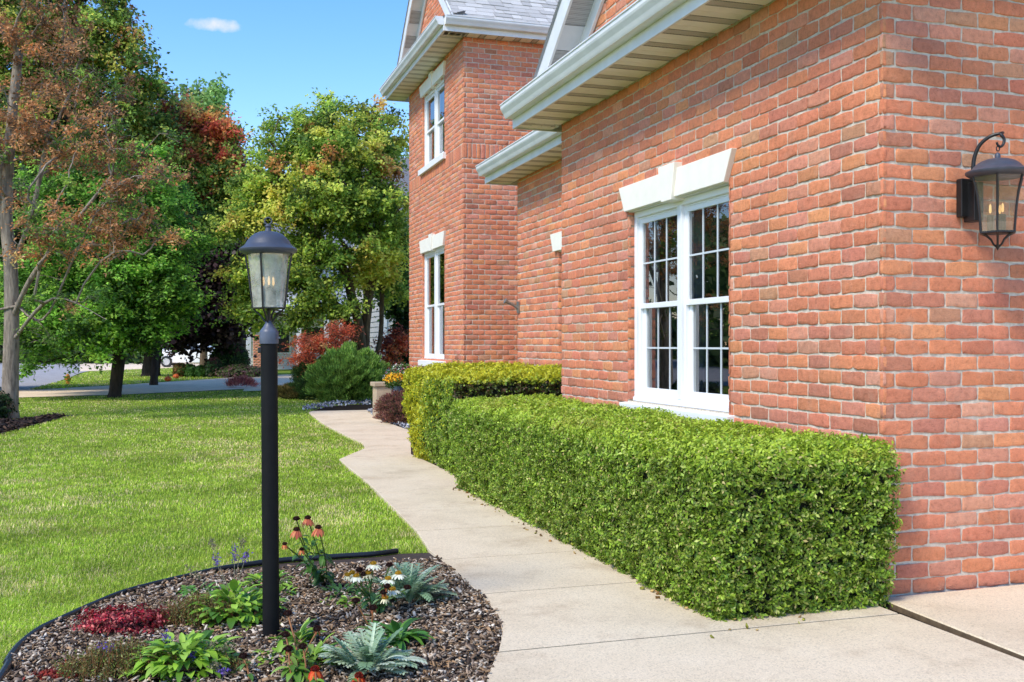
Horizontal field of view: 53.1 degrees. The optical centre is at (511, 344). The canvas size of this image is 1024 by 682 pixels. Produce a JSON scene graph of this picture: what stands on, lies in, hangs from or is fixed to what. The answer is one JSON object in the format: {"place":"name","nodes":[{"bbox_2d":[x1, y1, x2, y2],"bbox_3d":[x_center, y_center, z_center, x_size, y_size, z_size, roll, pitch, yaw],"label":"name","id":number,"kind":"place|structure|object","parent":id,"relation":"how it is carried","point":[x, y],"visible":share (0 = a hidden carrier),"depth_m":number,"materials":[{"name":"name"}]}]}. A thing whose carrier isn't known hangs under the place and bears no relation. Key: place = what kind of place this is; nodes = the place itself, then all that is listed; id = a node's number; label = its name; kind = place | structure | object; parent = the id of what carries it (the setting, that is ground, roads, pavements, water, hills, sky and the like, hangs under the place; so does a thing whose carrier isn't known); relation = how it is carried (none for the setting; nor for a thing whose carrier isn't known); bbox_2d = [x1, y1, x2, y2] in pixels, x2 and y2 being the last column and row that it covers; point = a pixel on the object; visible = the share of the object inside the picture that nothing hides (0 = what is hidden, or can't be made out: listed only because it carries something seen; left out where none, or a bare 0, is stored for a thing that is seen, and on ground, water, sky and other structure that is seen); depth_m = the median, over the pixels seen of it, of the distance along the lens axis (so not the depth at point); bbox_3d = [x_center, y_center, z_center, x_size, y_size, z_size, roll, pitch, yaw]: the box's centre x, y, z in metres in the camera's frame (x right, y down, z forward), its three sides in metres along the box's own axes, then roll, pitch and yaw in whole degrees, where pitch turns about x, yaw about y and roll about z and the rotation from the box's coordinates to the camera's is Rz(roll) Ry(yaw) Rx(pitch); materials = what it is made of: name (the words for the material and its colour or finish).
{"place":"outdoors","nodes":[
{"label":"outdoors","id":0,"kind":"place"},
{"bbox_2d":[0,363,86,389],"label":"street","id":1,"kind":"structure","parent":0,"point":[51,375],"depth_m":43.20,"materials":[{"name":"grey asphalt"}]},
{"bbox_2d":[30,367,226,388],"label":"verge grass","id":2,"kind":"structure","parent":0,"point":[104,378],"depth_m":38.22,"materials":[{"name":"green plant"}]},
{"bbox_2d":[0,0,197,175],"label":"tall green tree","id":3,"kind":"object","parent":2,"relation":"on","point":[121,44],"visible":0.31,"depth_m":30.58,"materials":[{"name":"green plant"}]},
{"bbox_2d":[83,88,255,384],"bbox_3d":[-11.076,-3.723,32.875,6.428,10.118,4.629,0,0,17],"label":"red tipped tree","id":4,"kind":"object","parent":2,"relation":"on","point":[217,138],"visible":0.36,"depth_m":32.23,"materials":[{"name":"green plant"}]},
{"bbox_2d":[106,236,261,376],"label":"dark purple tree","id":5,"kind":"object","parent":2,"relation":"on","point":[218,336],"visible":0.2,"depth_m":40.82,"materials":[{"name":"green plant"}]},
{"bbox_2d":[80,363,198,370],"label":"driveway","id":6,"kind":"structure","parent":0,"point":[126,367],"depth_m":60.97,"materials":[{"name":"concrete"}]},
{"bbox_2d":[161,343,212,366],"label":"parked car","id":7,"kind":"object","parent":6,"relation":"on","point":[174,361],"visible":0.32,"depth_m":59.10,"materials":[{"name":"white paint"}]},
{"bbox_2d":[19,374,292,396],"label":"neighbour driveway","id":8,"kind":"structure","parent":0,"point":[194,385],"depth_m":30.32,"materials":[{"name":"concrete"}]},
{"bbox_2d":[0,146,203,359],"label":"dark spruce","id":9,"kind":"object","parent":8,"relation":"on","point":[17,239],"visible":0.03,"depth_m":27.96,"materials":[{"name":"green plant"}]},
{"bbox_2d":[223,373,260,386],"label":"red grass","id":10,"kind":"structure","parent":8,"relation":"on","point":[243,380],"depth_m":31.05,"materials":[{"name":"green plant"}]},
{"bbox_2d":[243,385,283,390],"bbox_3d":[-7.462,1.288,30.808,1.110,0.001,4.832,0,0,-9],"label":"paving edge","id":11,"kind":"object","parent":8,"relation":"on","point":[252,388],"visible":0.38,"depth_m":29.46,"materials":[{"name":"concrete"}]},
{"bbox_2d":[9,0,408,171],"label":"sky","id":12,"kind":"structure","parent":0,"point":[273,51],"materials":[{"name":"blue"}]},
{"bbox_2d":[0,359,427,668],"bbox_3d":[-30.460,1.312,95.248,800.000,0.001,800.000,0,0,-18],"label":"ground","id":13,"kind":"structure","parent":0,"point":[283,371],"depth_m":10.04,"materials":[{"name":"green plant"}]},
{"bbox_2d":[0,387,21,418],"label":"dark leafy shrub","id":14,"kind":"object","parent":13,"relation":"on","point":[3,405],"visible":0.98,"depth_m":17.71,"materials":[{"name":"green plant"}]},
{"bbox_2d":[0,412,79,433],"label":"dark bark mulch","id":15,"kind":"object","parent":13,"relation":"on","point":[6,425],"visible":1,"depth_m":16.69,"materials":[{"name":"brown wood"}]},
{"bbox_2d":[0,0,200,417],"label":"rust leaved tree","id":16,"kind":"object","parent":15,"relation":"on","point":[11,252],"visible":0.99,"depth_m":17.47,"materials":[{"name":"brown plant"}]},
{"bbox_2d":[64,373,70,383],"bbox_3d":[-14.436,1.111,33.271,0.198,0.378,0.180,0,0,-18],"label":"fire hydrant","id":17,"kind":"object","parent":13,"relation":"on","point":[67,378],"visible":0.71,"depth_m":33.24,"materials":[{"name":"metal"}]},
{"bbox_2d":[0,337,214,363],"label":"hedgerow","id":18,"kind":"object","parent":13,"relation":"on","point":[135,359],"visible":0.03,"depth_m":70.67,"materials":[{"name":"green plant"}]},
{"bbox_2d":[0,138,223,397],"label":"green maple","id":19,"kind":"object","parent":13,"relation":"on","point":[152,282],"visible":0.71,"depth_m":24.21,"materials":[{"name":"green plant"}]},
{"bbox_2d":[165,375,171,380],"bbox_3d":[-12.152,1.183,36.174,0.222,0.230,0.222,0,0,5],"label":"pumpkin","id":20,"kind":"object","parent":13,"relation":"on","point":[168,378],"visible":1,"depth_m":36.10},
{"bbox_2d":[171,362,185,376],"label":"round shrub","id":21,"kind":"object","parent":13,"relation":"on","point":[178,368],"visible":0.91,"depth_m":40.80,"materials":[{"name":"green plant"}]},
{"bbox_2d":[183,363,195,377],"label":"round shrub","id":22,"kind":"object","parent":13,"relation":"on","point":[188,370],"visible":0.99,"depth_m":40.81,"materials":[{"name":"green plant"}]},
{"bbox_2d":[193,365,206,377],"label":"round shrub","id":23,"kind":"object","parent":13,"relation":"on","point":[199,370],"visible":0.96,"depth_m":40.80,"materials":[{"name":"green plant"}]},
{"bbox_2d":[168,71,236,364],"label":"slim green tree","id":24,"kind":"object","parent":13,"relation":"on","point":[214,93],"visible":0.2,"depth_m":47.66,"materials":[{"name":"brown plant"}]},
{"bbox_2d":[203,357,222,375],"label":"round shrub","id":25,"kind":"object","parent":13,"relation":"on","point":[212,358],"visible":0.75,"depth_m":40.79,"materials":[{"name":"green plant"}]},
{"bbox_2d":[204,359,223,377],"bbox_3d":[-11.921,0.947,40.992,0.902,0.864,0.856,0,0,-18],"label":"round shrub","id":26,"kind":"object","parent":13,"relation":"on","point":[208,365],"visible":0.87,"depth_m":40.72,"materials":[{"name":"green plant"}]},
{"bbox_2d":[208,342,250,367],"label":"round shrub","id":27,"kind":"object","parent":13,"relation":"on","point":[233,359],"visible":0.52,"depth_m":42.47,"materials":[{"name":"green plant"}]},
{"bbox_2d":[208,363,260,377],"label":"flowering ground cover","id":28,"kind":"object","parent":13,"relation":"on","point":[234,371],"visible":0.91,"depth_m":40.67,"materials":[{"name":"green plant"}]},
{"bbox_2d":[278,382,307,398],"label":"grassy perennial","id":29,"kind":"object","parent":13,"relation":"on","point":[284,392],"visible":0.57,"depth_m":24.44,"materials":[{"name":"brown plant"}]},
{"bbox_2d":[285,354,321,399],"bbox_3d":[-4.717,0.753,24.608,1.306,1.210,1.434,0,0,-42],"label":"juniper","id":30,"kind":"object","parent":13,"relation":"on","point":[298,381],"visible":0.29,"depth_m":24.28,"materials":[{"name":"green plant"}]},
{"bbox_2d":[199,87,408,362],"bbox_3d":[-4.894,-2.716,25.991,5.882,8.132,4.164,0,0,-18],"label":"spreading green tree","id":31,"kind":"object","parent":13,"relation":"on","point":[334,187],"visible":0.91,"depth_m":25.48,"materials":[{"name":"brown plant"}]},
{"bbox_2d":[278,318,365,374],"bbox_3d":[-4.641,0.335,24.501,2.066,1.957,1.853,0,0,-44],"label":"red japanese maple","id":32,"kind":"object","parent":13,"relation":"on","point":[319,341],"visible":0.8,"depth_m":24.34,"materials":[{"name":"brown plant"}]},
{"bbox_2d":[302,399,372,409],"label":"pale gravel","id":33,"kind":"structure","parent":13,"relation":"on","point":[333,402],"depth_m":21.73,"materials":[{"name":"grey gravel"}]},
{"bbox_2d":[301,340,390,401],"bbox_3d":[-3.840,0.630,23.540,2.008,1.499,2.370,0,0,6],"label":"juniper","id":34,"kind":"object","parent":13,"relation":"on","point":[346,371],"visible":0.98,"depth_m":22.90,"materials":[{"name":"green plant"}]},
{"bbox_2d":[370,382,390,419],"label":"stone pier","id":35,"kind":"structure","parent":13,"relation":"on","point":[380,389],"depth_m":17.57,"materials":[{"name":"beige stone"}]},
{"bbox_2d":[370,322,408,369],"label":"red leaved shrub","id":36,"kind":"object","parent":13,"relation":"on","point":[396,343],"visible":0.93,"depth_m":27.26,"materials":[{"name":"brown plant"}]},
{"bbox_2d":[373,234,408,321],"bbox_3d":[-3.267,-1.102,29.976,1.992,4.851,2.059,0,0,-18],"label":"background tree","id":37,"kind":"object","parent":13,"relation":"on","point":[398,309],"visible":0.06,"depth_m":29.66,"materials":[{"name":"green plant"}]},
{"bbox_2d":[384,301,408,366],"bbox_3d":[-3.149,-0.023,29.990,1.197,2.670,1.245,0,0,-18],"label":"dark arborvitae","id":38,"kind":"object","parent":13,"relation":"on","point":[399,319],"visible":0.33,"depth_m":29.77,"materials":[{"name":"green plant"}]},
{"bbox_2d":[314,404,894,651],"bbox_3d":[-0.805,1.282,9.791,2.873,0.001,25.249,0,0,-16],"label":"joint bed","id":39,"kind":"object","parent":13,"relation":"on","point":[355,407],"visible":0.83,"depth_m":20.27,"materials":[{"name":"grey concrete"}]},
{"bbox_2d":[309,410,1023,681],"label":"concrete walk","id":40,"kind":"structure","parent":39,"relation":"on","point":[486,549],"depth_m":4.68,"materials":[{"name":"beige concrete"}]},
{"bbox_2d":[453,485,804,638],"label":"dropped leaves","id":41,"kind":"object","parent":40,"relation":"on","point":[658,597],"visible":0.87,"depth_m":5.34,"materials":[{"name":"green plant"}]},
{"bbox_2d":[379,0,1023,599],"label":"brick house","id":42,"kind":"structure","parent":13,"relation":"on","point":[739,210],"depth_m":6.33,"materials":[{"name":"brick"}]},
{"bbox_2d":[424,247,443,358],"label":"window","id":43,"kind":"structure","parent":42,"relation":"in","point":[434,260],"depth_m":18.83,"materials":[{"name":"plastic"}]},
{"bbox_2d":[424,79,443,164],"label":"window","id":44,"kind":"structure","parent":42,"relation":"in","point":[434,101],"depth_m":18.75,"materials":[{"name":"plastic"}]},
{"bbox_2d":[631,185,728,411],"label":"window","id":45,"kind":"structure","parent":42,"relation":"in","point":[681,249],"depth_m":8.05,"materials":[{"name":"plastic"}]},
{"bbox_2d":[956,131,1023,249],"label":"wall lantern","id":46,"kind":"object","parent":42,"relation":"attached to","point":[969,196],"depth_m":5.10,"materials":[{"name":"black metal"}]},
{"bbox_2d":[2,553,502,681],"bbox_3d":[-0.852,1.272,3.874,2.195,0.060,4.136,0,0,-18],"label":"bark mulch","id":47,"kind":"object","parent":0,"point":[444,628],"visible":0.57,"depth_m":4.58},
{"bbox_2d":[23,659,87,680],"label":"red seedlings","id":48,"kind":"object","parent":47,"relation":"on","point":[48,672],"visible":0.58,"depth_m":3.94,"materials":[{"name":"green plant"}]},
{"bbox_2d":[50,634,184,681],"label":"wispy thyme","id":49,"kind":"object","parent":47,"relation":"on","point":[108,662],"visible":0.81,"depth_m":3.96,"materials":[{"name":"green plant"}]},
{"bbox_2d":[66,602,172,636],"bbox_3d":[-1.759,1.238,4.616,0.453,0.122,0.324,0,0,-18],"label":"red sedum","id":50,"kind":"object","parent":47,"relation":"on","point":[121,620],"visible":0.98,"depth_m":4.56,"materials":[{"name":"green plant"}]},
{"bbox_2d":[96,629,242,681],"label":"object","id":51,"kind":"object","parent":47,"relation":"on","point":[191,644],"visible":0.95,"depth_m":3.98,"materials":[{"name":"green plant"}]},
{"bbox_2d":[176,581,217,596],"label":"leafy plant","id":52,"kind":"object","parent":47,"relation":"on","point":[185,590],"visible":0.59,"depth_m":5.31,"materials":[{"name":"green plant"}]},
{"bbox_2d":[0,548,398,681],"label":"bed edging","id":53,"kind":"object","parent":47,"relation":"on","point":[8,661],"visible":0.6,"depth_m":5.51,"materials":[{"name":"black plastic"}]},
{"bbox_2d":[158,589,244,629],"bbox_3d":[-1.439,1.226,4.764,0.308,0.177,0.370,0,0,40],"label":"wispy thyme","id":54,"kind":"object","parent":47,"relation":"on","point":[179,613],"visible":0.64,"depth_m":4.70,"materials":[{"name":"green plant"}]},
{"bbox_2d":[219,652,249,676],"bbox_3d":[-1.100,1.257,4.025,0.140,0.111,0.126,0,0,-18],"label":"wispy thyme","id":55,"kind":"object","parent":47,"relation":"on","point":[235,663],"visible":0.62,"depth_m":4.01,"materials":[{"name":"green plant"}]},
{"bbox_2d":[184,535,290,633],"bbox_3d":[-1.298,1.130,4.819,0.538,0.401,0.531,0,0,-18],"label":"salvia clump","id":56,"kind":"object","parent":47,"relation":"on","point":[250,601],"visible":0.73,"depth_m":4.76,"materials":[{"name":"green plant"}]},
{"bbox_2d":[237,652,252,681],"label":"spent coneflower","id":57,"kind":"object","parent":47,"relation":"on","point":[243,655],"visible":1,"depth_m":3.92,"materials":[{"name":"green plant"}]},
{"bbox_2d":[240,570,294,588],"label":"green plant","id":58,"kind":"object","parent":47,"relation":"on","point":[258,576],"visible":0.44,"depth_m":5.47,"materials":[{"name":"green plant"}]},
{"bbox_2d":[239,217,296,639],"bbox_3d":[-1.067,0.393,4.512,0.251,1.914,0.251,0,0,-18],"label":"lamp post","id":59,"kind":"object","parent":47,"relation":"on","point":[268,242],"visible":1,"depth_m":4.48,"materials":[{"name":"black metal"}]},
{"bbox_2d":[252,640,307,665],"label":"green plant","id":60,"kind":"object","parent":47,"relation":"on","point":[278,647],"visible":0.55,"depth_m":4.22,"materials":[{"name":"green plant"}]},
{"bbox_2d":[261,585,300,597],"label":"green plant","id":61,"kind":"object","parent":47,"relation":"on","point":[281,588],"visible":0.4,"depth_m":5.26,"materials":[{"name":"green plant"}]},
{"bbox_2d":[270,610,321,681],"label":"spent coneflower","id":62,"kind":"object","parent":47,"relation":"on","point":[299,662],"visible":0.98,"depth_m":3.94,"materials":[{"name":"green plant"}]},
{"bbox_2d":[269,618,326,644],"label":"green plant","id":63,"kind":"object","parent":47,"relation":"on","point":[304,633],"visible":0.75,"depth_m":4.41,"materials":[{"name":"green plant"}]},
{"bbox_2d":[281,515,334,588],"bbox_3d":[-1.016,1.080,5.242,0.214,0.475,0.646,0,0,-2],"label":"orange coneflower","id":64,"kind":"object","parent":47,"relation":"on","point":[317,575],"visible":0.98,"depth_m":5.22,"materials":[{"name":"green plant"}]},
{"bbox_2d":[283,632,339,666],"bbox_3d":[-0.795,1.244,4.146,0.278,0.170,0.246,0,0,-18],"label":"green plant","id":65,"kind":"object","parent":47,"relation":"on","point":[317,650],"visible":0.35,"depth_m":4.13,"materials":[{"name":"green plant"}]},
{"bbox_2d":[307,665,323,681],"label":"red coneflower","id":66,"kind":"object","parent":47,"relation":"on","point":[315,672],"visible":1,"depth_m":3.83,"materials":[{"name":"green plant"}]},
{"bbox_2d":[320,583,363,599],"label":"green plant","id":67,"kind":"object","parent":47,"relation":"on","point":[348,588],"visible":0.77,"depth_m":5.30,"materials":[{"name":"green plant"}]},
{"bbox_2d":[334,595,362,607],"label":"green plant","id":68,"kind":"object","parent":47,"relation":"on","point":[343,598],"visible":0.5,"depth_m":5.07,"materials":[{"name":"green plant"}]},
{"bbox_2d":[347,671,365,681],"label":"red coneflower","id":69,"kind":"object","parent":47,"relation":"on","point":[358,675],"visible":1,"depth_m":3.84,"materials":[{"name":"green plant"}]},
{"bbox_2d":[351,597,387,649],"bbox_3d":[-0.585,1.183,4.277,0.187,0.248,0.119,0,0,40],"label":"spent coneflower","id":70,"kind":"object","parent":47,"relation":"on","point":[372,607],"visible":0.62,"depth_m":4.29,"materials":[{"name":"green plant"}]},
{"bbox_2d":[319,622,426,681],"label":"dusty miller","id":71,"kind":"object","parent":47,"relation":"on","point":[366,656],"visible":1,"depth_m":3.99,"materials":[{"name":"green plant"}]},
{"bbox_2d":[344,561,411,613],"bbox_3d":[-0.643,1.171,4.815,0.292,0.297,0.400,0,0,-18],"label":"white coneflower","id":72,"kind":"object","parent":47,"relation":"on","point":[389,588],"visible":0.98,"depth_m":4.84,"materials":[{"name":"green plant"}]},
{"bbox_2d":[365,618,434,649],"bbox_3d":[-0.488,1.257,4.406,0.336,0.187,0.347,0,0,-18],"label":"coneflower foliage","id":73,"kind":"object","parent":47,"relation":"on","point":[392,627],"visible":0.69,"depth_m":4.38,"materials":[{"name":"green plant"}]},
{"bbox_2d":[360,562,457,602],"bbox_3d":[-0.509,1.184,5.131,0.434,0.200,0.438,0,0,-33],"label":"dusty miller","id":74,"kind":"object","parent":47,"relation":"on","point":[413,580],"visible":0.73,"depth_m":5.10,"materials":[{"name":"green plant"}]},
{"bbox_2d":[235,223,346,368],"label":"porch house","id":75,"kind":"structure","parent":0,"point":[252,348],"depth_m":53.84,"materials":[{"name":"white"}]},
{"bbox_2d":[236,331,245,351],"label":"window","id":76,"kind":"structure","parent":75,"relation":"in","point":[244,341],"depth_m":53.19,"materials":[{"name":"white glass"}]},
{"bbox_2d":[275,327,290,353],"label":"window","id":77,"kind":"structure","parent":75,"relation":"in","point":[284,340],"depth_m":53.83,"materials":[{"name":"white glass"}]},
{"bbox_2d":[301,326,323,353],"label":"window","id":78,"kind":"structure","parent":75,"relation":"in","point":[320,327],"depth_m":54.32,"materials":[{"name":"white glass"}]},
{"bbox_2d":[343,157,408,375],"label":"neighbour house","id":79,"kind":"structure","parent":0,"point":[374,327],"depth_m":40.26,"materials":[{"name":"grey"}]},
{"bbox_2d":[880,605,954,634],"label":"joint soil","id":80,"kind":"structure","parent":0,"point":[911,617],"depth_m":4.89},
{"bbox_2d":[882,584,1023,660],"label":"driveway apron","id":81,"kind":"object","parent":80,"relation":"on","point":[992,617],"visible":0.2,"depth_m":4.83,"materials":[{"name":"concrete"}]},
{"label":"planting strip","id":82,"kind":"structure","parent":0,"visible":0},
{"bbox_2d":[367,408,409,429],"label":"grey gravel","id":83,"kind":"structure","parent":82,"relation":"on","point":[402,424],"depth_m":16.24,"materials":[{"name":"grey gravel"}]},
{"bbox_2d":[372,388,407,423],"bbox_3d":[-1.761,0.987,16.749,1.014,0.630,1.382,0,0,-18],"label":"barberry","id":84,"kind":"object","parent":82,"relation":"on","point":[389,407],"visible":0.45,"depth_m":16.46,"materials":[{"name":"red plant"}]},
{"bbox_2d":[382,372,403,390],"bbox_3d":[-1.934,0.874,16.994,0.438,0.852,0.380,0,0,-18],"label":"mum pot","id":85,"kind":"object","parent":82,"relation":"on","point":[391,382],"visible":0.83,"depth_m":16.89,"materials":[{"name":"plant"}]},
{"bbox_2d":[382,362,413,381],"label":"white impatiens","id":86,"kind":"object","parent":85,"relation":"in","point":[401,367],"visible":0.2,"depth_m":19.30,"materials":[{"name":"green plant"}]},
{"bbox_2d":[401,360,561,475],"bbox_3d":[-0.223,0.741,10.935,1.669,1.157,2.373,0,0,-18],"label":"clipped hedge","id":87,"kind":"object","parent":82,"relation":"on","point":[433,391],"visible":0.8,"depth_m":10.22,"materials":[{"name":"green plant"}]},
{"bbox_2d":[446,393,906,621],"bbox_3d":[0.625,0.869,7.054,1.201,0.888,4.927,0,0,-18],"label":"clipped hedge","id":88,"kind":"object","parent":82,"relation":"on","point":[720,519],"visible":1,"depth_m":4.98,"materials":[{"name":"green plant"}]}
]}

